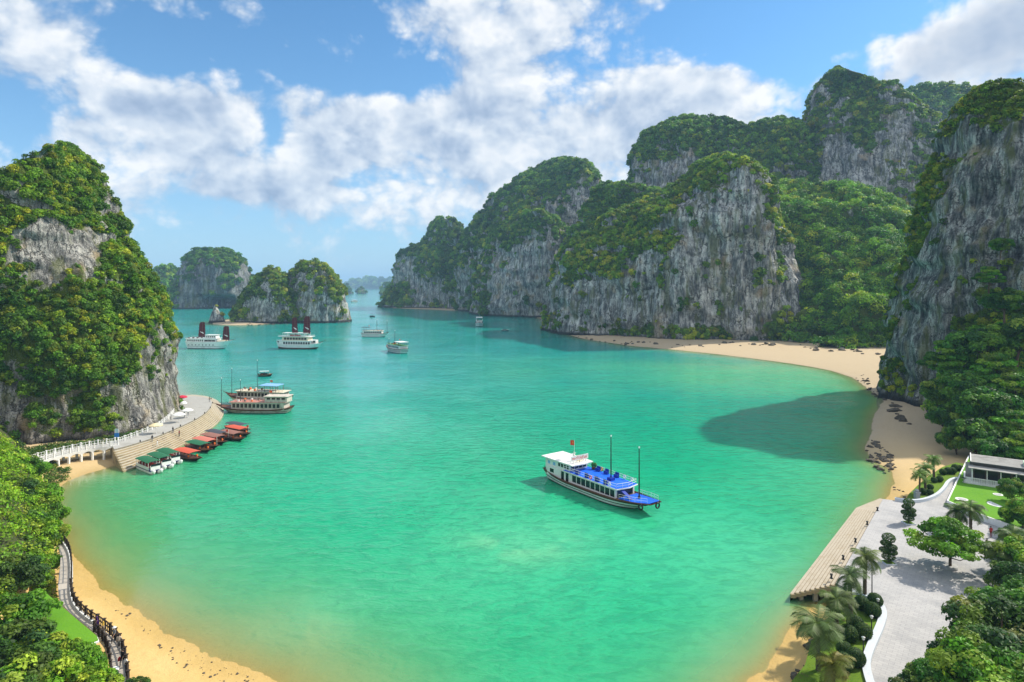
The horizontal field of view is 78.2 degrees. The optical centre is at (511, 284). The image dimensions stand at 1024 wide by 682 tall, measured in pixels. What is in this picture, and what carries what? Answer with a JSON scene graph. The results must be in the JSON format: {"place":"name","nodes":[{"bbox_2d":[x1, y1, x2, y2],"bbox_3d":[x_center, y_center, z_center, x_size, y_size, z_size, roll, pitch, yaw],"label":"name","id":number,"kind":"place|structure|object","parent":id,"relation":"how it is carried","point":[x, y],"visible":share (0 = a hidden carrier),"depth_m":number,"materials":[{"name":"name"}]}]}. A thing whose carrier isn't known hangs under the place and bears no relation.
{"place":"outdoors","nodes":[
{"label":"outdoors","id":0,"kind":"place"},
{"bbox_2d":[0,140,184,444],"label":"limestone hill","id":1,"kind":"structure","parent":0,"point":[91,336],"depth_m":165.51,"materials":[{"name":"green plant"}]},
{"bbox_2d":[152,263,176,289],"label":"limestone island","id":2,"kind":"structure","parent":0,"point":[166,273],"depth_m":1277.89,"materials":[{"name":"green plant"}]},
{"bbox_2d":[166,246,254,308],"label":"limestone island","id":3,"kind":"structure","parent":0,"point":[204,277],"depth_m":1049.03,"materials":[{"name":"grey stone"}]},
{"bbox_2d":[344,275,392,288],"bbox_3d":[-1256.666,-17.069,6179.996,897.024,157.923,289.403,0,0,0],"label":"limestone island","id":4,"kind":"structure","parent":0,"point":[369,282],"depth_m":6091.63,"materials":[{"name":"blue stone"}]},
{"bbox_2d":[375,215,464,308],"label":"limestone hill","id":5,"kind":"structure","parent":0,"point":[422,270],"depth_m":1059.90,"materials":[{"name":"grey stone"}]},
{"bbox_2d":[77,289,877,681],"bbox_3d":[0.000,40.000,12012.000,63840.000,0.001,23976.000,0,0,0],"label":"water","id":6,"kind":"structure","parent":0,"point":[373,507],"depth_m":117.34,"materials":[{"name":"teal liquid"}]},
{"bbox_2d":[135,456,162,474],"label":"canopied catamaran","id":7,"kind":"object","parent":6,"relation":"on","point":[147,464],"visible":1,"depth_m":134.66,"materials":[{"name":"white paint"}]},
{"bbox_2d":[147,451,173,469],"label":"canopied catamaran","id":8,"kind":"object","parent":6,"relation":"on","point":[165,463],"visible":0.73,"depth_m":137.75,"materials":[{"name":"white paint"}]},
{"bbox_2d":[172,447,201,460],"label":"rowing sampan","id":9,"kind":"object","parent":6,"relation":"on","point":[185,452],"visible":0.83,"depth_m":144.41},
{"bbox_2d":[184,439,212,451],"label":"rowing sampan","id":10,"kind":"object","parent":6,"relation":"on","point":[194,444],"visible":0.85,"depth_m":152.04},
{"bbox_2d":[185,322,233,348],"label":"sailing junk","id":11,"kind":"object","parent":6,"relation":"on","point":[211,341],"visible":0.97,"depth_m":393.29,"materials":[{"name":"white paint"}]},
{"bbox_2d":[215,377,294,413],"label":"tour boat","id":12,"kind":"object","parent":6,"relation":"on","point":[274,403],"visible":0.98,"depth_m":195.94,"materials":[{"name":"white wood"}]},
{"bbox_2d":[224,360,292,399],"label":"tour boat","id":13,"kind":"object","parent":6,"relation":"on","point":[256,393],"visible":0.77,"depth_m":210.59,"materials":[{"name":"paint"}]},
{"bbox_2d":[228,265,299,323],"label":"limestone islet","id":14,"kind":"object","parent":6,"relation":"in","point":[264,296],"visible":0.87,"depth_m":651.83,"materials":[{"name":"grey stone"}]},
{"bbox_2d":[276,316,324,348],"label":"sailing junk","id":15,"kind":"object","parent":6,"relation":"on","point":[288,341],"visible":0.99,"depth_m":392.36,"materials":[{"name":"white paint"}]},
{"bbox_2d":[287,257,351,322],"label":"limestone islet","id":16,"kind":"object","parent":6,"relation":"in","point":[319,292],"visible":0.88,"depth_m":662.60,"materials":[{"name":"grey stone"}]},
{"bbox_2d":[386,339,408,353],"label":"tour boat","id":17,"kind":"object","parent":6,"relation":"on","point":[395,347],"visible":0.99,"depth_m":368.54,"materials":[{"name":"white paint"}]},
{"bbox_2d":[541,435,661,510],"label":"tour boat","id":18,"kind":"object","parent":6,"relation":"on","point":[574,472],"visible":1,"depth_m":119.33,"materials":[{"name":"white metal"}]},
{"bbox_2d":[0,307,977,681],"bbox_3d":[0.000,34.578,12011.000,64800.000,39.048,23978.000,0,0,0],"label":"ground","id":19,"kind":"structure","parent":0,"point":[110,583],"depth_m":79.79,"materials":[{"name":"beige sand"}]},
{"bbox_2d":[2,477,40,494],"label":"leafy tree","id":20,"kind":"object","parent":19,"relation":"on","point":[31,483],"visible":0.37,"depth_m":100.11,"materials":[{"name":"green plant"}]},
{"bbox_2d":[0,652,48,681],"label":"leafy tree","id":21,"kind":"object","parent":19,"relation":"on","point":[16,674],"visible":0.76,"depth_m":53.09,"materials":[{"name":"green plant"}]},
{"bbox_2d":[0,554,50,592],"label":"leafy tree","id":22,"kind":"object","parent":19,"relation":"on","point":[31,571],"visible":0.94,"depth_m":76.25,"materials":[{"name":"green plant"}]},
{"bbox_2d":[0,617,57,657],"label":"leafy tree","id":23,"kind":"object","parent":19,"relation":"on","point":[12,629],"visible":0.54,"depth_m":59.07,"materials":[{"name":"green plant"}]},
{"bbox_2d":[0,432,61,617],"bbox_3d":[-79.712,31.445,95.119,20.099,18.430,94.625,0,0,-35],"label":"tree","id":24,"kind":"object","parent":19,"relation":"on","point":[9,490],"visible":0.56,"depth_m":90.31,"materials":[{"name":"green plant"}]},
{"bbox_2d":[0,588,63,635],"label":"leafy tree","id":25,"kind":"object","parent":19,"relation":"on","point":[30,605],"visible":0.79,"depth_m":63.68,"materials":[{"name":"green plant"}]},
{"bbox_2d":[0,641,73,681],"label":"leafy tree","id":26,"kind":"object","parent":19,"relation":"on","point":[49,651],"visible":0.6,"depth_m":54.60,"materials":[{"name":"green plant"}]},
{"bbox_2d":[24,455,53,477],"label":"leafy tree","id":27,"kind":"object","parent":19,"relation":"on","point":[43,466],"visible":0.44,"depth_m":115.49,"materials":[{"name":"green plant"}]},
{"bbox_2d":[23,546,54,566],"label":"leafy tree","id":28,"kind":"object","parent":19,"relation":"on","point":[34,551],"visible":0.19,"depth_m":83.16,"materials":[{"name":"green plant"}]},
{"bbox_2d":[15,629,71,670],"bbox_3d":[-44.002,35.630,58.224,5.793,6.384,6.267,0,0,25],"label":"leafy tree","id":29,"kind":"object","parent":19,"relation":"on","point":[59,637],"visible":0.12,"depth_m":59.26,"materials":[{"name":"green plant"}]},
{"bbox_2d":[17,445,71,484],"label":"beach creeper","id":30,"kind":"object","parent":19,"relation":"on","point":[50,476],"visible":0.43,"depth_m":130.53,"materials":[{"name":"green plant"}]},
{"bbox_2d":[30,482,64,506],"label":"leafy tree","id":31,"kind":"object","parent":19,"relation":"on","point":[52,493],"visible":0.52,"depth_m":100.72,"materials":[{"name":"green plant"}]},
{"bbox_2d":[28,515,71,546],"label":"leafy tree","id":32,"kind":"object","parent":19,"relation":"on","point":[56,529],"visible":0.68,"depth_m":89.89,"materials":[{"name":"green plant"}]},
{"bbox_2d":[36,502,71,522],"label":"leafy tree","id":33,"kind":"object","parent":19,"relation":"on","point":[57,512],"visible":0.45,"depth_m":98.03,"materials":[{"name":"green plant"}]},
{"bbox_2d":[32,651,97,681],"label":"leafy tree","id":34,"kind":"object","parent":19,"relation":"on","point":[69,662],"visible":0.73,"depth_m":54.29,"materials":[{"name":"green plant"}]},
{"bbox_2d":[46,595,98,643],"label":"lawn","id":35,"kind":"structure","parent":19,"relation":"on","point":[72,626],"depth_m":64.52,"materials":[{"name":"green plant"}]},
{"bbox_2d":[39,442,115,465],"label":"arched footbridge","id":36,"kind":"object","parent":19,"relation":"on","point":[80,452],"visible":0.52,"depth_m":140.16,"materials":[{"name":"white concrete"}]},
{"bbox_2d":[57,637,101,666],"bbox_3d":[-40.843,35.829,57.773,4.926,5.744,5.409,0,0,16],"label":"leafy tree","id":37,"kind":"object","parent":19,"relation":"on","point":[68,646],"visible":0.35,"depth_m":58.28,"materials":[{"name":"green plant"}]},
{"bbox_2d":[15,428,145,456],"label":"undergrowth","id":38,"kind":"object","parent":19,"relation":"on","point":[41,448],"visible":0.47,"depth_m":147.86,"materials":[{"name":"green plant"}]},
{"bbox_2d":[57,541,125,681],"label":"curved walkway","id":39,"kind":"structure","parent":19,"relation":"on","point":[65,597],"depth_m":72.95,"materials":[{"name":"grey concrete"}]},
{"bbox_2d":[69,577,130,680],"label":"walkway railing","id":40,"kind":"object","parent":39,"relation":"on","point":[78,603],"visible":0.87,"depth_m":68.24,"materials":[{"name":"brown wood"}]},
{"bbox_2d":[92,620,112,667],"bbox_3d":[-40.158,36.495,62.297,0.990,1.210,13.802,0,0,-39],"label":"walkway railing","id":41,"kind":"object","parent":39,"relation":"on","point":[104,639],"visible":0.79,"depth_m":64.65,"materials":[{"name":"brown wood"}]},
{"bbox_2d":[64,660,124,681],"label":"leafy tree","id":42,"kind":"object","parent":19,"relation":"on","point":[93,673],"visible":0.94,"depth_m":54.62,"materials":[{"name":"green plant"}]},
{"bbox_2d":[110,395,223,471],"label":"stepped pier","id":43,"kind":"structure","parent":19,"relation":"on","point":[206,413],"depth_m":160.08,"materials":[{"name":"stone"}]},
{"bbox_2d":[791,593,877,681],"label":"garden bed","id":44,"kind":"object","parent":19,"relation":"on","point":[808,672],"visible":0.26,"depth_m":61.66,"materials":[{"name":"green plant"}]},
{"bbox_2d":[790,604,844,670],"bbox_3d":[29.459,34.780,60.460,5.199,6.256,5.340,0,0,0],"label":"palm tree","id":45,"kind":"object","parent":44,"relation":"on","point":[811,625],"visible":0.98,"depth_m":59.85,"materials":[{"name":"green plant"}]},
{"bbox_2d":[815,651,856,681],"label":"palm tree","id":46,"kind":"object","parent":44,"relation":"on","point":[835,663],"visible":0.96,"depth_m":58.22,"materials":[{"name":"green plant"}]},
{"bbox_2d":[816,586,858,633],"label":"palm tree","id":47,"kind":"object","parent":44,"relation":"on","point":[836,600],"visible":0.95,"depth_m":66.63,"materials":[{"name":"green plant"}]},
{"bbox_2d":[838,623,858,642],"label":"clipped shrub","id":48,"kind":"object","parent":44,"relation":"on","point":[851,635],"visible":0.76,"depth_m":65.34,"materials":[{"name":"green plant"}]},
{"bbox_2d":[829,565,869,613],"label":"palm tree","id":49,"kind":"object","parent":44,"relation":"on","point":[851,574],"visible":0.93,"depth_m":70.90,"materials":[{"name":"green plant"}]},
{"bbox_2d":[845,646,866,667],"bbox_3d":[33.638,36.559,61.725,2.004,1.932,1.968,0,0,-31],"label":"clipped shrub","id":50,"kind":"object","parent":44,"relation":"on","point":[857,654],"visible":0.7,"depth_m":61.11,"materials":[{"name":"green plant"}]},
{"bbox_2d":[854,622,872,640],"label":"clipped shrub","id":51,"kind":"object","parent":44,"relation":"on","point":[865,630],"visible":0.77,"depth_m":65.86,"materials":[{"name":"green plant"}]},
{"bbox_2d":[849,546,882,594],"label":"palm tree","id":52,"kind":"object","parent":44,"relation":"on","point":[865,558],"visible":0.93,"depth_m":74.80,"materials":[{"name":"green plant"}]},
{"bbox_2d":[863,601,881,617],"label":"clipped shrub","id":53,"kind":"object","parent":44,"relation":"on","point":[874,609],"visible":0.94,"depth_m":70.33,"materials":[{"name":"green plant"}]},
{"bbox_2d":[790,498,882,601],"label":"stepped quay","id":54,"kind":"structure","parent":19,"relation":"on","point":[815,579],"depth_m":89.33,"materials":[{"name":"stone"}]},
{"bbox_2d":[907,462,963,498],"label":"garden bed","id":55,"kind":"object","parent":19,"relation":"on","point":[938,485],"visible":0.34,"depth_m":118.63,"materials":[{"name":"green plant"}]},
{"bbox_2d":[919,378,955,405],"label":"forest tree","id":56,"kind":"object","parent":19,"relation":"on","point":[937,396],"visible":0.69,"depth_m":162.97,"materials":[{"name":"green plant"}]},
{"bbox_2d":[910,658,968,681],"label":"leafy tree","id":57,"kind":"object","parent":19,"relation":"on","point":[930,674],"visible":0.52,"depth_m":50.15,"materials":[{"name":"green plant"}]},
{"bbox_2d":[924,402,969,427],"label":"forest tree","id":58,"kind":"object","parent":19,"relation":"on","point":[942,411],"visible":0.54,"depth_m":152.33,"materials":[{"name":"green plant"}]},
{"bbox_2d":[934,427,973,454],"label":"forest tree","id":59,"kind":"object","parent":19,"relation":"on","point":[949,441],"visible":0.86,"depth_m":142.70,"materials":[{"name":"green plant"}]},
{"bbox_2d":[934,616,980,643],"bbox_3d":[40.929,33.495,54.633,6.930,7.951,6.795,0,0,-43],"label":"leafy tree","id":60,"kind":"object","parent":19,"relation":"on","point":[948,634],"visible":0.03,"depth_m":55.77,"materials":[{"name":"green plant"}]},
{"bbox_2d":[937,370,993,403],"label":"forest tree","id":61,"kind":"object","parent":19,"relation":"on","point":[962,380],"visible":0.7,"depth_m":156.16,"materials":[{"name":"green plant"}]},
{"bbox_2d":[920,314,1023,433],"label":"wooded mound","id":62,"kind":"object","parent":19,"relation":"on","point":[938,375],"visible":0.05,"depth_m":182.11,"materials":[{"name":"plant"}]},
{"bbox_2d":[943,327,1016,361],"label":"forest tree","id":63,"kind":"object","parent":62,"relation":"on","point":[983,339],"visible":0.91,"depth_m":165.00,"materials":[{"name":"green plant"}]},
{"bbox_2d":[985,313,1023,366],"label":"forest tree","id":64,"kind":"object","parent":62,"relation":"on","point":[1015,326],"visible":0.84,"depth_m":163.28,"materials":[{"name":"green plant"}]},
{"bbox_2d":[944,417,1004,453],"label":"forest tree","id":65,"kind":"object","parent":19,"relation":"on","point":[979,428],"visible":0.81,"depth_m":139.58,"materials":[{"name":"green plant"}]},
{"bbox_2d":[928,629,1023,681],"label":"leafy tree","id":66,"kind":"object","parent":19,"relation":"on","point":[971,655],"visible":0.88,"depth_m":48.60,"materials":[{"name":"green plant"}]},
{"bbox_2d":[941,592,1023,634],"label":"leafy tree","id":67,"kind":"object","parent":19,"relation":"on","point":[978,607],"visible":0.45,"depth_m":57.74,"materials":[{"name":"green plant"}]},
{"bbox_2d":[941,620,1023,680],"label":"leafy tree","id":68,"kind":"object","parent":19,"relation":"on","point":[995,637],"visible":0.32,"depth_m":50.96,"materials":[{"name":"green plant"}]},
{"bbox_2d":[947,456,1023,528],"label":"lawn terrace","id":69,"kind":"structure","parent":19,"relation":"on","point":[981,495],"depth_m":108.37,"materials":[{"name":"green plant"}]},
{"bbox_2d":[961,452,1023,487],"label":"beach pavilion","id":70,"kind":"structure","parent":69,"relation":"on","point":[986,470],"depth_m":116.24,"materials":[{"name":"white concrete"}]},
{"bbox_2d":[995,477,1023,498],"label":"leafy tree","id":71,"kind":"object","parent":69,"relation":"on","point":[1006,489],"visible":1,"depth_m":105.72,"materials":[{"name":"green plant"}]},
{"bbox_2d":[1001,498,1023,527],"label":"leafy tree","id":72,"kind":"object","parent":69,"relation":"on","point":[1014,506],"visible":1,"depth_m":94.81,"materials":[{"name":"green plant"}]},
{"bbox_2d":[968,436,1015,458],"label":"forest tree","id":73,"kind":"object","parent":19,"relation":"on","point":[988,446],"visible":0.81,"depth_m":131.79,"materials":[{"name":"green plant"}]},
{"bbox_2d":[968,352,1021,390],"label":"forest tree","id":74,"kind":"object","parent":19,"relation":"on","point":[996,365],"visible":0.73,"depth_m":155.88,"materials":[{"name":"green plant"}]},
{"bbox_2d":[969,657,1023,681],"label":"leafy tree","id":75,"kind":"object","parent":19,"relation":"on","point":[1010,673],"visible":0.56,"depth_m":47.19,"materials":[{"name":"green plant"}]},
{"bbox_2d":[976,409,1023,445],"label":"forest tree","id":76,"kind":"object","parent":19,"relation":"on","point":[1007,420],"visible":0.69,"depth_m":138.84,"materials":[{"name":"green plant"}]},
{"bbox_2d":[977,578,1023,622],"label":"leafy tree","id":77,"kind":"object","parent":19,"relation":"on","point":[1013,591],"visible":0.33,"depth_m":63.45,"materials":[{"name":"green plant"}]},
{"bbox_2d":[979,371,1023,427],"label":"forest tree","id":78,"kind":"object","parent":19,"relation":"on","point":[1014,381],"visible":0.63,"depth_m":148.93,"materials":[{"name":"green plant"}]},
{"bbox_2d":[982,560,1023,598],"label":"leafy tree","id":79,"kind":"object","parent":19,"relation":"on","point":[999,571],"visible":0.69,"depth_m":70.32,"materials":[{"name":"green plant"}]},
{"bbox_2d":[990,533,1023,565],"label":"leafy tree","id":80,"kind":"object","parent":19,"relation":"on","point":[1012,545],"visible":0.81,"depth_m":77.31,"materials":[{"name":"green plant"}]},
{"bbox_2d":[992,631,1023,656],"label":"leafy tree","id":81,"kind":"object","parent":19,"relation":"on","point":[1018,647],"visible":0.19,"depth_m":49.54,"materials":[{"name":"green plant"}]},
{"bbox_2d":[995,430,1023,459],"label":"forest tree","id":82,"kind":"object","parent":19,"relation":"on","point":[1017,436],"visible":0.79,"depth_m":131.42,"materials":[{"name":"green plant"}]},
{"bbox_2d":[0,0,1023,282],"label":"sky","id":83,"kind":"structure","parent":0,"point":[282,133],"materials":[{"name":"blue"}]},
{"bbox_2d":[468,208,569,317],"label":"limestone hill","id":84,"kind":"structure","parent":0,"point":[511,275],"depth_m":779.84,"materials":[{"name":"grey stone"}]},
{"bbox_2d":[453,155,602,311],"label":"limestone hill","id":85,"kind":"structure","parent":0,"point":[560,185],"depth_m":897.66,"materials":[{"name":"green plant"}]},
{"bbox_2d":[559,180,661,247],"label":"limestone hill","id":86,"kind":"structure","parent":0,"point":[604,196],"depth_m":644.65,"materials":[{"name":"green plant"}]},
{"bbox_2d":[540,150,804,340],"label":"limestone hill","id":87,"kind":"structure","parent":0,"point":[703,248],"depth_m":444.19,"materials":[{"name":"grey stone"}]},
{"bbox_2d":[626,113,749,187],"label":"limestone hill","id":88,"kind":"structure","parent":0,"point":[662,154],"depth_m":703.09,"materials":[{"name":"green plant"}]},
{"bbox_2d":[733,114,821,181],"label":"limestone hill","id":89,"kind":"structure","parent":0,"point":[780,146],"depth_m":657.15,"materials":[{"name":"green plant"}]},
{"bbox_2d":[779,177,913,348],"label":"limestone hill","id":90,"kind":"structure","parent":0,"point":[850,244],"depth_m":437.54,"materials":[{"name":"green plant"}]},
{"bbox_2d":[801,65,941,206],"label":"limestone hill","id":91,"kind":"structure","parent":0,"point":[869,130],"depth_m":614.40,"materials":[{"name":"green stone"}]},
{"bbox_2d":[878,532,897,565],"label":"topiary tree","id":92,"kind":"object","parent":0,"point":[889,553],"depth_m":84.23,"materials":[{"name":"green plant"}]},
{"bbox_2d":[900,498,916,524],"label":"topiary tree","id":93,"kind":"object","parent":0,"point":[911,514],"depth_m":98.41,"materials":[{"name":"green plant"}]},
{"bbox_2d":[837,481,1002,681],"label":"plaza pavement","id":94,"kind":"structure","parent":0,"point":[916,588],"depth_m":79.13,"materials":[{"name":"grey concrete"}]},
{"bbox_2d":[852,591,886,681],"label":"garden kerb","id":95,"kind":"structure","parent":94,"relation":"on","point":[872,643],"depth_m":65.12,"materials":[{"name":"concrete"}]},
{"bbox_2d":[895,477,957,502],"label":"garden kerb","id":96,"kind":"structure","parent":94,"relation":"on","point":[939,492],"depth_m":110.37,"materials":[{"name":"concrete"}]},
{"bbox_2d":[903,516,993,570],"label":"broad tree","id":97,"kind":"object","parent":94,"relation":"on","point":[953,531],"visible":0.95,"depth_m":81.72,"materials":[{"name":"green plant"}]},
{"bbox_2d":[944,503,968,525],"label":"palm tree","id":98,"kind":"object","parent":94,"relation":"on","point":[956,512],"visible":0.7,"depth_m":94.56,"materials":[{"name":"green plant"}]},
{"bbox_2d":[953,500,988,529],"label":"palm tree","id":99,"kind":"object","parent":94,"relation":"on","point":[973,510],"visible":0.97,"depth_m":92.32,"materials":[{"name":"green plant"}]},
{"bbox_2d":[980,540,1016,584],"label":"palm tree","id":100,"kind":"object","parent":94,"relation":"on","point":[990,552],"visible":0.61,"depth_m":78.14,"materials":[{"name":"green plant"}]},
{"bbox_2d":[993,525,1023,541],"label":"palm tree","id":101,"kind":"object","parent":94,"relation":"on","point":[1003,532],"visible":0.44,"depth_m":83.30,"materials":[{"name":"green plant"}]},
{"bbox_2d":[906,80,976,120],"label":"limestone hill","id":102,"kind":"structure","parent":0,"point":[943,97],"depth_m":941.58,"materials":[{"name":"green plant"}]},
{"bbox_2d":[915,340,982,374],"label":"forest tree","id":103,"kind":"object","parent":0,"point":[946,362],"visible":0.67,"depth_m":169.70,"materials":[{"name":"green plant"}]},
{"bbox_2d":[876,77,1023,406],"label":"limestone hill","id":104,"kind":"structure","parent":0,"point":[968,194],"depth_m":200.87,"materials":[{"name":"green stone"}]},
{"bbox_2d":[970,266,1006,293],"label":"forest tree","id":105,"kind":"object","parent":104,"relation":"on","point":[990,270],"visible":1,"depth_m":174.54,"materials":[{"name":"green plant"}]},
{"bbox_2d":[977,287,1023,323],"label":"forest tree","id":106,"kind":"object","parent":104,"relation":"on","point":[1010,299],"visible":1,"depth_m":171.39,"materials":[{"name":"green plant"}]},
{"bbox_2d":[988,237,1015,257],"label":"forest tree","id":107,"kind":"object","parent":104,"relation":"on","point":[1007,243],"visible":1,"depth_m":174.70,"materials":[{"name":"green plant"}]},
{"bbox_2d":[951,385,1023,420],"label":"forest tree","id":108,"kind":"object","parent":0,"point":[989,397],"visible":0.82,"depth_m":145.68,"materials":[{"name":"green plant"}]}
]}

